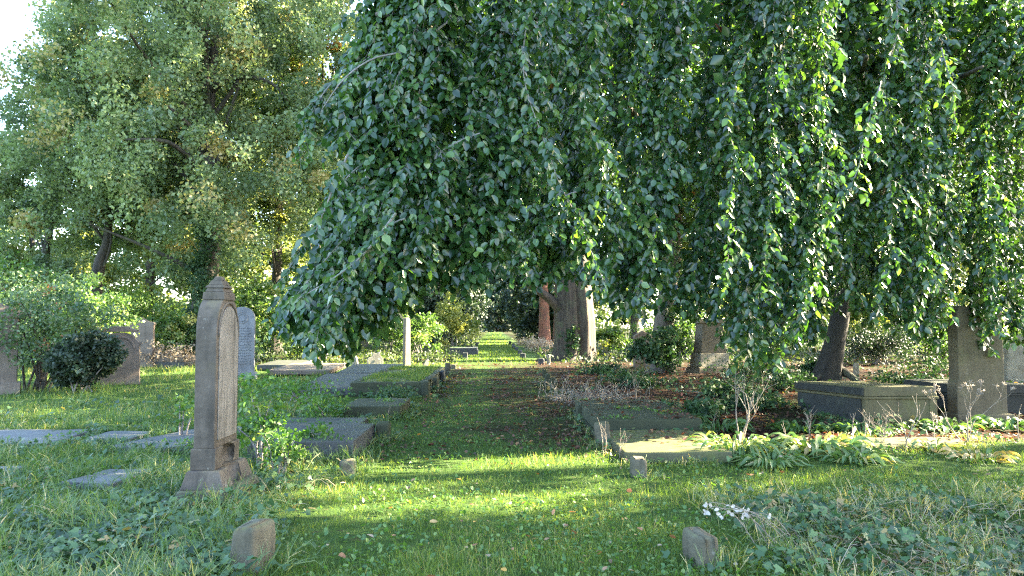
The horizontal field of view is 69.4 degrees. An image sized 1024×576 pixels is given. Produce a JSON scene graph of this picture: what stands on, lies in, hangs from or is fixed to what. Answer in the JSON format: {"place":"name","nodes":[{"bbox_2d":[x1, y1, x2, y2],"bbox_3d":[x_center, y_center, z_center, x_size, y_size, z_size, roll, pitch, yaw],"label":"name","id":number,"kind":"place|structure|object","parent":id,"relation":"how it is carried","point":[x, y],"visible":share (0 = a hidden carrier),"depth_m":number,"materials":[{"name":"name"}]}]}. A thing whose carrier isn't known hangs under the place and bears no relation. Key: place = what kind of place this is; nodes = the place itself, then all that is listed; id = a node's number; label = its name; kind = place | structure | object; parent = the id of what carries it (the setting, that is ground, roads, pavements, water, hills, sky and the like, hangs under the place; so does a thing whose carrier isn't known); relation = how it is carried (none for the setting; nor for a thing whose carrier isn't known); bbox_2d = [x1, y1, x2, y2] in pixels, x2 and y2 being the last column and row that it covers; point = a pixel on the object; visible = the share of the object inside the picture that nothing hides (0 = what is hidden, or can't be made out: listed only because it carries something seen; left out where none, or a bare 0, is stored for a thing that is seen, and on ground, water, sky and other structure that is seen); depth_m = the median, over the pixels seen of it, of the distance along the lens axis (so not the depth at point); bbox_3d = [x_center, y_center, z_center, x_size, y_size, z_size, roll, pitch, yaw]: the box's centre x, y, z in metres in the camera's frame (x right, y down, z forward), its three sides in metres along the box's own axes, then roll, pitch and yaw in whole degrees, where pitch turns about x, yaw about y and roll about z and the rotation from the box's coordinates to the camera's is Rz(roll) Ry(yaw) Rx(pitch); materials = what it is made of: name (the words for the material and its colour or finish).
{"place":"outdoors","nodes":[
{"label":"outdoors","id":0,"kind":"place"},
{"bbox_2d":[0,328,1023,575],"bbox_3d":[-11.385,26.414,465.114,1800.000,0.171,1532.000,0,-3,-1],"label":"ground","id":1,"kind":"structure","parent":0,"point":[496,426],"depth_m":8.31,"materials":[{"name":"green plant"}]},
{"bbox_2d":[0,303,23,394],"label":"headstone","id":2,"kind":"object","parent":1,"relation":"on","point":[10,383],"visible":0.56,"depth_m":17.90,"materials":[{"name":"grey stone"}]},
{"bbox_2d":[0,429,97,448],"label":"ledger slab","id":3,"kind":"structure","parent":1,"relation":"on","point":[30,435],"depth_m":10.68,"materials":[{"name":"grey stone"}]},
{"bbox_2d":[0,247,99,367],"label":"leafy shrub","id":4,"kind":"object","parent":1,"relation":"on","point":[12,269],"visible":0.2,"depth_m":29.13,"materials":[{"name":"green plant"}]},
{"bbox_2d":[0,268,137,392],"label":"rose shrub","id":5,"kind":"object","parent":1,"relation":"on","point":[38,319],"visible":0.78,"depth_m":18.42,"materials":[{"name":"green plant"}]},
{"bbox_2d":[0,51,141,355],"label":"oak tree","id":6,"kind":"object","parent":1,"relation":"on","point":[45,249],"visible":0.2,"depth_m":38.62,"materials":[{"name":"green plant"}]},
{"bbox_2d":[0,199,145,347],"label":"lime tree","id":7,"kind":"object","parent":1,"relation":"on","point":[17,246],"visible":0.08,"depth_m":57.09,"materials":[{"name":"green plant"}]},
{"bbox_2d":[35,329,128,392],"bbox_3d":[-10.349,1.761,17.867,1.995,1.579,1.805,0,-3,-1],"label":"yew bush","id":8,"kind":"object","parent":1,"relation":"on","point":[82,360],"visible":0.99,"depth_m":17.58,"materials":[{"name":"green plant"}]},
{"bbox_2d":[20,268,144,361],"bbox_3d":[-13.807,1.076,23.886,3.313,3.647,3.750,0,-3,-1],"label":"leafy shrub","id":9,"kind":"object","parent":1,"relation":"on","point":[118,300],"visible":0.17,"depth_m":24.29,"materials":[{"name":"green plant"}]},
{"bbox_2d":[62,468,150,490],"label":"ledger slab","id":10,"kind":"structure","parent":1,"relation":"on","point":[104,478],"depth_m":7.61,"materials":[{"name":"grey stone"}]},
{"bbox_2d":[82,431,153,443],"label":"ledger slab","id":11,"kind":"structure","parent":1,"relation":"on","point":[122,434],"depth_m":10.65,"materials":[{"name":"grey stone"}]},
{"bbox_2d":[97,326,142,384],"bbox_3d":[-10.957,1.885,20.668,1.123,1.632,0.303,1,-3,-21],"label":"headstone","id":12,"kind":"object","parent":1,"relation":"on","point":[129,368],"visible":0.62,"depth_m":20.63,"materials":[{"name":"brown stone"}]},
{"bbox_2d":[0,0,240,326],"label":"oak tree","id":13,"kind":"object","parent":1,"relation":"on","point":[18,161],"visible":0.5,"depth_m":33.70,"materials":[{"name":"green plant"}]},
{"bbox_2d":[60,280,187,342],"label":"leafy shrub","id":14,"kind":"object","parent":1,"relation":"on","point":[144,308],"visible":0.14,"depth_m":41.29,"materials":[{"name":"green plant"}]},
{"bbox_2d":[2,0,272,335],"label":"lime tree","id":15,"kind":"object","parent":1,"relation":"on","point":[181,285],"visible":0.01,"depth_m":53.55,"materials":[{"name":"green plant"}]},
{"bbox_2d":[128,317,155,366],"bbox_3d":[-15.077,2.226,30.064,1.162,2.090,0.403,0,-3,-4],"label":"headstone","id":16,"kind":"object","parent":1,"relation":"on","point":[146,329],"visible":0.46,"depth_m":29.99,"materials":[{"name":"grey stone"}]},
{"bbox_2d":[140,339,195,365],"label":"flowering bush","id":17,"kind":"object","parent":1,"relation":"on","point":[165,353],"visible":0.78,"depth_m":29.99,"materials":[{"name":"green plant"}]},
{"bbox_2d":[146,303,196,354],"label":"leafy shrub","id":18,"kind":"object","parent":1,"relation":"on","point":[171,328],"visible":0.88,"depth_m":31.39,"materials":[{"name":"green plant"}]},
{"bbox_2d":[153,355,195,367],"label":"ledger slab","id":19,"kind":"structure","parent":1,"relation":"on","point":[167,363],"depth_m":30.05,"materials":[{"name":"grey stone"}]},
{"bbox_2d":[108,426,257,451],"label":"ledger slab","id":20,"kind":"structure","parent":1,"relation":"on","point":[175,436],"depth_m":10.07,"materials":[{"name":"grey stone"}]},
{"bbox_2d":[172,393,193,435],"bbox_3d":[-4.698,1.847,10.664,0.407,0.681,0.387,-2,-4,36],"label":"sapling","id":21,"kind":"object","parent":1,"relation":"on","point":[184,408],"visible":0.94,"depth_m":10.62,"materials":[{"name":"green plant"}]},
{"bbox_2d":[16,0,361,354],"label":"oak tree","id":22,"kind":"object","parent":1,"relation":"on","point":[196,22],"visible":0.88,"depth_m":31.04,"materials":[{"name":"green plant"}]},
{"bbox_2d":[123,186,308,334],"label":"lime tree","id":23,"kind":"object","parent":1,"relation":"on","point":[287,284],"visible":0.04,"depth_m":71.44,"materials":[{"name":"green plant"}]},
{"bbox_2d":[173,276,259,508],"bbox_3d":[-2.756,0.975,7.092,0.581,2.172,1.003,0,-3,-1],"label":"headstone","id":24,"kind":"object","parent":1,"relation":"on","point":[216,458],"visible":0.94,"depth_m":6.84,"materials":[{"name":"stone"}]},
{"bbox_2d":[175,264,292,360],"bbox_3d":[-12.638,1.180,35.293,4.751,4.793,5.642,-1,-3,17],"label":"leafy shrub","id":25,"kind":"object","parent":1,"relation":"on","point":[257,305],"visible":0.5,"depth_m":34.95,"materials":[{"name":"green plant"}]},
{"bbox_2d":[236,307,257,378],"bbox_3d":[-8.303,1.713,22.745,0.904,2.267,0.322,1,-3,-10],"label":"headstone","id":26,"kind":"object","parent":1,"relation":"on","point":[246,344],"visible":0.68,"depth_m":22.70,"materials":[{"name":"stone"}]},
{"bbox_2d":[229,517,274,575],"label":"stone","id":27,"kind":"object","parent":1,"relation":"on","point":[251,536],"visible":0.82,"depth_m":4.79,"materials":[{"name":"stone"}]},
{"bbox_2d":[237,369,290,469],"bbox_3d":[-2.936,1.502,8.422,0.863,1.169,0.746,0,-3,-1],"label":"sapling","id":28,"kind":"object","parent":1,"relation":"on","point":[259,423],"visible":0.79,"depth_m":8.41,"materials":[{"name":"green plant"}]},
{"bbox_2d":[156,0,373,354],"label":"lime tree","id":29,"kind":"object","parent":1,"relation":"on","point":[278,258],"visible":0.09,"depth_m":41.90,"materials":[{"name":"green plant"}]},
{"bbox_2d":[255,426,312,473],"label":"weed plant","id":30,"kind":"object","parent":1,"relation":"on","point":[277,448],"visible":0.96,"depth_m":8.11,"materials":[{"name":"green plant"}]},
{"bbox_2d":[263,305,327,359],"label":"leafy shrub","id":31,"kind":"object","parent":1,"relation":"on","point":[295,348],"visible":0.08,"depth_m":36.99,"materials":[{"name":"green plant"}]},
{"bbox_2d":[259,370,343,404],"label":"weed plant","id":32,"kind":"object","parent":1,"relation":"on","point":[293,388],"visible":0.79,"depth_m":15.22,"materials":[{"name":"green plant"}]},
{"bbox_2d":[249,0,357,252],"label":"maple tree","id":33,"kind":"object","parent":1,"relation":"on","point":[264,111],"visible":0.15,"depth_m":38.73,"materials":[{"name":"green plant"}]},
{"bbox_2d":[268,363,345,374],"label":"ledger slab","id":34,"kind":"structure","parent":1,"relation":"on","point":[303,368],"depth_m":24.82,"materials":[{"name":"grey stone"}]},
{"bbox_2d":[246,424,373,460],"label":"ledger slab","id":35,"kind":"structure","parent":1,"relation":"on","point":[361,434],"depth_m":9.16,"materials":[{"name":"stone"}]},
{"bbox_2d":[293,418,332,439],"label":"weed plant","id":36,"kind":"object","parent":1,"relation":"on","point":[308,433],"visible":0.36,"depth_m":9.15,"materials":[{"name":"green plant"}]},
{"bbox_2d":[291,383,352,416],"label":"weed plant","id":37,"kind":"object","parent":1,"relation":"on","point":[315,407],"visible":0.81,"depth_m":12.37,"materials":[{"name":"green plant"}]},
{"bbox_2d":[281,417,368,425],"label":"ledger slab","id":38,"kind":"structure","parent":1,"relation":"on","point":[334,420],"depth_m":11.73,"materials":[{"name":"stone"}]},
{"bbox_2d":[299,373,372,396],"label":"ledger slab","id":39,"kind":"structure","parent":1,"relation":"on","point":[346,379],"depth_m":18.31,"materials":[{"name":"stone"}]},
{"bbox_2d":[337,364,403,373],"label":"ledger slab","id":40,"kind":"structure","parent":1,"relation":"on","point":[363,368],"depth_m":23.64,"materials":[{"name":"stone"}]},
{"bbox_2d":[343,398,409,418],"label":"ledger slab","id":41,"kind":"structure","parent":1,"relation":"on","point":[364,406],"depth_m":12.87,"materials":[{"name":"stone"}]},
{"bbox_2d":[365,382,418,399],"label":"weed plant","id":42,"kind":"object","parent":1,"relation":"on","point":[398,392],"visible":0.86,"depth_m":16.12,"materials":[{"name":"green plant"}]},
{"bbox_2d":[350,364,444,396],"bbox_3d":[-2.952,2.497,20.433,1.778,0.527,6.817,0,-3,-1],"label":"raised grave plot","id":43,"kind":"object","parent":1,"relation":"on","point":[410,375],"visible":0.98,"depth_m":18.32,"materials":[{"name":"plant"}]},
{"bbox_2d":[403,317,410,365],"bbox_3d":[-4.315,2.202,30.343,0.280,1.999,0.201,3,-4,-44],"label":"headstone","id":44,"kind":"object","parent":1,"relation":"on","point":[406,344],"visible":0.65,"depth_m":30.26,"materials":[{"name":"beige stone"}]},
{"bbox_2d":[394,312,448,353],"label":"leafy shrub","id":45,"kind":"object","parent":1,"relation":"on","point":[419,332],"visible":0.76,"depth_m":43.43,"materials":[{"name":"green plant"}]},
{"bbox_2d":[412,279,474,346],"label":"evergreen shrub","id":46,"kind":"object","parent":1,"relation":"on","point":[430,303],"visible":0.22,"depth_m":60.41,"materials":[{"name":"green plant"}]},
{"bbox_2d":[421,291,481,349],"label":"leafy shrub","id":47,"kind":"object","parent":1,"relation":"on","point":[454,321],"visible":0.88,"depth_m":51.28,"materials":[{"name":"green plant"}]},
{"bbox_2d":[481,280,511,331],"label":"evergreen shrub","id":48,"kind":"object","parent":1,"relation":"on","point":[493,319],"visible":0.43,"depth_m":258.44,"materials":[{"name":"green plant"}]},
{"bbox_2d":[0,363,1023,575],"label":"ivy carpet","id":49,"kind":"object","parent":1,"relation":"on","point":[61,541],"visible":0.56,"depth_m":5.59,"materials":[{"name":"green plant"}]},
{"bbox_2d":[0,370,1023,575],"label":"long grass","id":50,"kind":"structure","parent":1,"relation":"on","point":[134,568],"depth_m":6.26,"materials":[{"name":"plant"}]},
{"bbox_2d":[0,400,1023,575],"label":"weeds","id":51,"kind":"object","parent":1,"relation":"on","point":[596,517],"visible":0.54,"depth_m":6.12,"materials":[{"name":"green plant"}]},
{"bbox_2d":[0,191,1023,338],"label":"distant wood","id":52,"kind":"object","parent":1,"relation":"on","point":[600,311],"visible":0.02,"depth_m":119.11,"materials":[{"name":"green plant"}]},
{"bbox_2d":[44,346,981,475],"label":"moss tufts","id":53,"kind":"object","parent":1,"relation":"on","point":[297,420],"visible":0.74,"depth_m":10.89,"materials":[{"name":"green plant"}]},
{"bbox_2d":[14,446,1023,575],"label":"straw","id":54,"kind":"object","parent":1,"relation":"on","point":[993,539],"visible":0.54,"depth_m":5.44,"materials":[{"name":"plant"}]},
{"bbox_2d":[23,400,1016,575],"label":"fallen leaves","id":55,"kind":"object","parent":1,"relation":"on","point":[341,554],"visible":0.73,"depth_m":5.71,"materials":[{"name":"brown plant"}]},
{"bbox_2d":[506,268,554,336],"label":"evergreen shrub","id":56,"kind":"object","parent":1,"relation":"on","point":[519,297],"visible":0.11,"depth_m":79.45,"materials":[{"name":"green plant"}]},
{"bbox_2d":[511,284,554,339],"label":"evergreen shrub","id":57,"kind":"object","parent":1,"relation":"on","point":[529,322],"visible":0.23,"depth_m":64.49,"materials":[{"name":"green plant"}]},
{"bbox_2d":[517,64,558,348],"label":"redwood","id":58,"kind":"object","parent":1,"relation":"on","point":[544,327],"visible":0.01,"depth_m":55.69,"materials":[{"name":"brown plant"}]},
{"bbox_2d":[465,4,715,361],"bbox_3d":[3.115,-11.482,36.901,19.850,30.555,19.765,0,-3,-1],"label":"old beech","id":59,"kind":"object","parent":1,"relation":"on","point":[574,323],"visible":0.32,"depth_m":35.35,"materials":[{"name":"brown plant"}]},
{"bbox_2d":[255,336,947,364],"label":"undergrowth","id":60,"kind":"object","parent":1,"relation":"on","point":[464,342],"visible":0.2,"depth_m":37.39,"materials":[{"name":"green plant"}]},
{"bbox_2d":[571,357,632,375],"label":"ivy patch","id":61,"kind":"object","parent":1,"relation":"on","point":[596,367],"visible":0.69,"depth_m":25.00,"materials":[{"name":"green plant"}]},
{"bbox_2d":[595,313,640,356],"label":"leafy shrub","id":62,"kind":"object","parent":1,"relation":"on","point":[607,335],"visible":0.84,"depth_m":39.63,"materials":[{"name":"green plant"}]},
{"bbox_2d":[629,456,646,477],"bbox_3d":[1.355,1.987,7.983,0.177,0.323,0.195,0,-3,-1],"label":"kerb stone","id":63,"kind":"object","parent":1,"relation":"on","point":[638,463],"visible":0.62,"depth_m":7.90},
{"bbox_2d":[595,364,682,389],"bbox_3d":[3.264,2.442,20.034,2.380,0.785,1.799,-2,-3,29],"label":"ivy patch","id":64,"kind":"object","parent":1,"relation":"on","point":[645,380],"visible":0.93,"depth_m":19.83,"materials":[{"name":"green plant"}]},
{"bbox_2d":[572,399,706,435],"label":"ledger slab","id":65,"kind":"structure","parent":1,"relation":"on","point":[647,419],"depth_m":11.39,"materials":[{"name":"stone"}]},
{"bbox_2d":[256,356,1023,464],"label":"leaf litter","id":66,"kind":"object","parent":1,"relation":"on","point":[677,413],"visible":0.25,"depth_m":13.37,"materials":[{"name":"plant"}]},
{"bbox_2d":[261,0,1023,372],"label":"weeping beech","id":67,"kind":"object","parent":1,"relation":"on","point":[437,110],"visible":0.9,"depth_m":9.73,"materials":[{"name":"green plant"}]},
{"bbox_2d":[591,113,698,345],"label":"lime tree","id":68,"kind":"object","parent":1,"relation":"on","point":[632,319],"visible":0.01,"depth_m":61.88,"materials":[{"name":"green plant"}]},
{"bbox_2d":[623,322,690,372],"bbox_3d":[5.050,2.089,25.636,2.117,1.821,2.073,1,-3,-14],"label":"ivy mound","id":69,"kind":"object","parent":1,"relation":"on","point":[664,349],"visible":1,"depth_m":25.30,"materials":[{"name":"green plant"}]},
{"bbox_2d":[610,430,731,463],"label":"ledger slab","id":70,"kind":"structure","parent":1,"relation":"on","point":[637,444],"depth_m":9.14,"materials":[{"name":"stone"}]},
{"bbox_2d":[642,313,723,359],"bbox_3d":[8.583,2.084,36.279,4.654,2.938,3.873,2,-4,-34],"label":"leafy shrub","id":71,"kind":"object","parent":1,"relation":"on","point":[686,329],"visible":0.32,"depth_m":35.54,"materials":[{"name":"green plant"}]},
{"bbox_2d":[658,393,728,418],"bbox_3d":[3.242,2.155,13.183,1.310,0.575,1.402,0,-3,-1],"label":"ivy patch","id":72,"kind":"object","parent":1,"relation":"on","point":[699,406],"visible":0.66,"depth_m":12.96,"materials":[{"name":"green plant"}]},
{"bbox_2d":[682,527,718,570],"bbox_3d":[1.273,1.815,5.000,0.162,0.353,0.283,1,-3,-14],"label":"kerb stone","id":73,"kind":"object","parent":1,"relation":"on","point":[703,539],"visible":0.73,"depth_m":4.90,"materials":[{"name":"stone"}]},
{"bbox_2d":[685,319,729,373],"bbox_3d":[6.973,2.068,26.105,1.435,1.953,0.995,1,-3,-16],"label":"monument","id":74,"kind":"object","parent":1,"relation":"on","point":[706,341],"visible":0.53,"depth_m":25.83,"materials":[{"name":"beige stone"}]},
{"bbox_2d":[666,373,762,398],"bbox_3d":[4.626,2.329,16.909,2.216,0.771,1.631,-1,-3,9],"label":"ivy patch","id":75,"kind":"object","parent":1,"relation":"on","point":[711,388],"visible":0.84,"depth_m":16.85,"materials":[{"name":"green plant"}]},
{"bbox_2d":[702,417,757,432],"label":"strap leaf clump","id":76,"kind":"object","parent":1,"relation":"on","point":[729,425],"visible":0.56,"depth_m":11.68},
{"bbox_2d":[685,431,795,458],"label":"strap leaf clump","id":77,"kind":"object","parent":1,"relation":"on","point":[758,446],"visible":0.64,"depth_m":9.27,"materials":[{"name":"plant"}]},
{"bbox_2d":[698,353,782,377],"bbox_3d":[7.529,2.655,24.063,2.965,1.170,2.290,0,-3,-1],"label":"ivy patch","id":78,"kind":"object","parent":1,"relation":"on","point":[741,368],"visible":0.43,"depth_m":24.01,"materials":[{"name":"green plant"}]},
{"bbox_2d":[721,371,776,440],"bbox_3d":[3.284,1.659,10.351,0.548,1.044,0.785,3,-4,-40],"label":"dead stem plant","id":79,"kind":"object","parent":1,"relation":"on","point":[748,416],"visible":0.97,"depth_m":10.31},
{"bbox_2d":[703,502,796,548],"bbox_3d":[1.724,1.706,5.313,0.690,0.325,0.198,0,-3,8],"label":"honesty plant","id":80,"kind":"object","parent":1,"relation":"on","point":[744,514],"visible":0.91,"depth_m":5.34,"materials":[{"name":"white plant"}]},
{"bbox_2d":[714,389,789,411],"bbox_3d":[4.763,2.229,14.539,1.428,0.509,1.357,0,-3,-1],"label":"ivy patch","id":81,"kind":"object","parent":1,"relation":"on","point":[763,403],"visible":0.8,"depth_m":14.39,"materials":[{"name":"green plant"}]},
{"bbox_2d":[728,447,813,468],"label":"strap leaf clump","id":82,"kind":"object","parent":1,"relation":"on","point":[762,461],"visible":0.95,"depth_m":8.59,"materials":[{"name":"plant"}]},
{"bbox_2d":[733,364,816,390],"bbox_3d":[6.551,2.307,18.586,2.189,0.875,1.957,3,-4,-44],"label":"ivy patch","id":83,"kind":"object","parent":1,"relation":"on","point":[780,381],"visible":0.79,"depth_m":18.30,"materials":[{"name":"green plant"}]},
{"bbox_2d":[766,418,833,433],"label":"strap leaf clump","id":84,"kind":"object","parent":1,"relation":"on","point":[793,426],"visible":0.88,"depth_m":11.46,"materials":[{"name":"plant"}]},
{"bbox_2d":[763,431,876,456],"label":"strap leaf clump","id":85,"kind":"object","parent":1,"relation":"on","point":[802,445],"visible":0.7,"depth_m":9.37,"materials":[{"name":"plant"}]},
{"bbox_2d":[642,0,1023,380],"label":"weeping beech","id":86,"kind":"object","parent":1,"relation":"on","point":[911,271],"visible":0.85,"depth_m":11.80,"materials":[{"name":"green plant"}]},
{"bbox_2d":[805,443,904,465],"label":"strap leaf clump","id":87,"kind":"object","parent":1,"relation":"on","point":[865,456],"visible":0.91,"depth_m":8.65,"materials":[{"name":"plant"}]},
{"bbox_2d":[824,418,903,436],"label":"strap leaf clump","id":88,"kind":"object","parent":1,"relation":"on","point":[846,427],"visible":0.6,"depth_m":11.16,"materials":[{"name":"plant"}]},
{"bbox_2d":[794,381,938,426],"bbox_3d":[6.170,2.022,13.127,1.238,0.666,2.700,0,-5,-1],"label":"chest tomb","id":89,"kind":"object","parent":1,"relation":"on","point":[848,399],"visible":0.74,"depth_m":11.86,"materials":[{"name":"grey stone"}]},
{"bbox_2d":[844,317,912,364],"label":"yew bush","id":90,"kind":"object","parent":1,"relation":"on","point":[869,344],"visible":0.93,"depth_m":30.92,"materials":[{"name":"green plant"}]},
{"bbox_2d":[863,365,948,383],"bbox_3d":[10.291,2.370,19.090,2.261,0.900,2.013,-2,-4,30],"label":"ivy patch","id":91,"kind":"object","parent":1,"relation":"on","point":[897,379],"visible":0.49,"depth_m":19.05,"materials":[{"name":"green plant"}]},
{"bbox_2d":[848,437,966,450],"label":"ledger slab","id":92,"kind":"structure","parent":1,"relation":"on","point":[894,441],"depth_m":10.12,"materials":[{"name":"stone"}]},
{"bbox_2d":[888,354,948,374],"bbox_3d":[14.303,2.739,25.291,2.940,1.001,3.134,2,-4,-38],"label":"ivy patch","id":93,"kind":"object","parent":1,"relation":"on","point":[934,366],"visible":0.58,"depth_m":24.98,"materials":[{"name":"green plant"}]},
{"bbox_2d":[876,297,1008,361],"bbox_3d":[19.748,1.786,34.420,5.406,3.458,6.088,0,-3,-1],"label":"leafy shrub","id":94,"kind":"object","parent":1,"relation":"on","point":[944,343],"visible":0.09,"depth_m":33.94,"materials":[{"name":"green plant"}]},
{"bbox_2d":[913,417,989,432],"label":"strap leaf clump","id":95,"kind":"object","parent":1,"relation":"on","point":[957,427],"visible":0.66,"depth_m":11.35,"materials":[{"name":"plant"}]},
{"bbox_2d":[904,379,1023,413],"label":"chest tomb","id":96,"kind":"object","parent":1,"relation":"on","point":[1015,400],"visible":0.16,"depth_m":14.06,"materials":[{"name":"stone"}]},
{"bbox_2d":[921,379,1015,444],"bbox_3d":[6.061,1.653,9.815,1.064,0.905,0.560,-1,-3,25],"label":"dead stem plant","id":97,"kind":"object","parent":1,"relation":"on","point":[979,389],"visible":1,"depth_m":9.84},
{"bbox_2d":[940,306,1014,422],"bbox_3d":[8.056,1.332,12.849,1.080,2.033,0.480,0,-3,-5],"label":"headstone","id":98,"kind":"object","parent":1,"relation":"on","point":[968,359],"visible":0.61,"depth_m":12.72,"materials":[{"name":"grey stone"}]},
{"bbox_2d":[938,446,1021,463],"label":"strap leaf clump","id":99,"kind":"object","parent":1,"relation":"on","point":[978,454],"visible":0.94,"depth_m":8.93,"materials":[{"name":"plant"}]},
{"bbox_2d":[946,131,1023,333],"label":"lime tree","id":100,"kind":"object","parent":1,"relation":"on","point":[960,274],"visible":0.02,"depth_m":45.66,"materials":[{"name":"green plant"}]},
{"bbox_2d":[965,414,1023,429],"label":"strap leaf clump","id":101,"kind":"object","parent":1,"relation":"on","point":[983,420],"visible":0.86,"depth_m":11.62,"materials":[{"name":"plant"}]},
{"bbox_2d":[1003,334,1023,382],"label":"headstone","id":102,"kind":"object","parent":1,"relation":"on","point":[1013,362],"visible":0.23,"depth_m":21.17,"materials":[{"name":"stone"}]},
{"bbox_2d":[0,0,1023,327],"label":"sky","id":103,"kind":"structure","parent":0,"point":[14,24],"materials":[{"name":"white"}]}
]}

